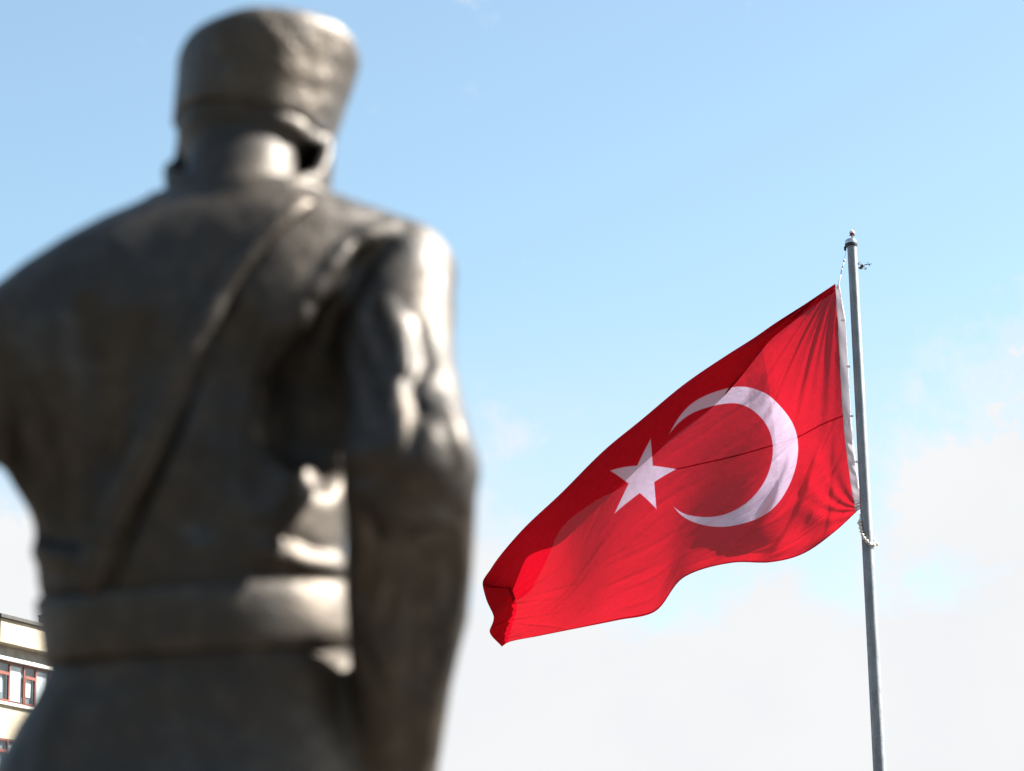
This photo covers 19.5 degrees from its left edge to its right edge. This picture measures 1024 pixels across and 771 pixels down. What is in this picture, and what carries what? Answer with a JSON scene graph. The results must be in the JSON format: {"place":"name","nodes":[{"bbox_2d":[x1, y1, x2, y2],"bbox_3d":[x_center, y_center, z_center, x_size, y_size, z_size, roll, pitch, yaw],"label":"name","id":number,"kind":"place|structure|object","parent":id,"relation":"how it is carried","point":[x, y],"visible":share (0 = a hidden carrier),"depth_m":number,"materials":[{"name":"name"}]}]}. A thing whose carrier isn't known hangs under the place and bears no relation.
{"place":"outdoors","nodes":[
{"label":"outdoors","id":0,"kind":"place"},
{"bbox_2d":[0,0,1023,770],"label":"sky","id":1,"kind":"structure","parent":0,"point":[623,196],"materials":[{"name":"blue"}]},
{"bbox_2d":[857,262,870,269],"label":"drone","id":2,"kind":"object","parent":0,"point":[862,266],"visible":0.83,"depth_m":81.67,"materials":[{"name":"plastic"}]},
{"label":"ground","id":3,"kind":"structure","parent":0,"visible":0},
{"bbox_2d":[0,613,47,753],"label":"apartment block","id":4,"kind":"structure","parent":3,"relation":"on","point":[23,667],"depth_m":102.50,"materials":[{"name":"paint"}]},
{"bbox_2d":[0,738,7,753],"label":"window","id":5,"kind":"structure","parent":4,"relation":"in","point":[3,742],"depth_m":101.58,"materials":[{"name":"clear glass"}]},
{"bbox_2d":[0,660,45,705],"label":"window","id":6,"kind":"structure","parent":4,"relation":"in","point":[19,684],"depth_m":102.77,"materials":[{"name":"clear glass"}]},
{"bbox_2d":[0,7,479,770],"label":"statue","id":7,"kind":"object","parent":3,"relation":"on","point":[232,417],"visible":1,"depth_m":4.98,"materials":[{"name":"grey metal"}]},
{"bbox_2d":[844,230,885,770],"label":"flagpole","id":8,"kind":"object","parent":3,"relation":"on","point":[876,711],"visible":1,"depth_m":45.99,"materials":[{"name":"metal"}]},
{"bbox_2d":[838,252,845,285],"bbox_3d":[5.245,-1.882,47.297,0.195,0.693,0.086,-9,-17,27],"label":"halyard","id":9,"kind":"object","parent":8,"relation":"hanging from","point":[844,260],"visible":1,"depth_m":47.28,"materials":[{"name":"white fabric"}]},
{"bbox_2d":[483,284,859,645],"bbox_3d":[2.414,1.196,47.331,6.245,5.288,1.293,-6,-16,19],"label":"flag","id":10,"kind":"object","parent":9,"relation":"hanging from","point":[745,452],"visible":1,"depth_m":47.14,"materials":[{"name":"fabric"}]},
{"bbox_2d":[857,512,878,546],"bbox_3d":[5.484,2.197,46.040,0.305,0.617,0.294,-1,-15,0],"label":"bead ring","id":11,"kind":"object","parent":8,"relation":"attached to","point":[859,523],"visible":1,"depth_m":45.92,"materials":[{"name":"plastic"}]}
]}

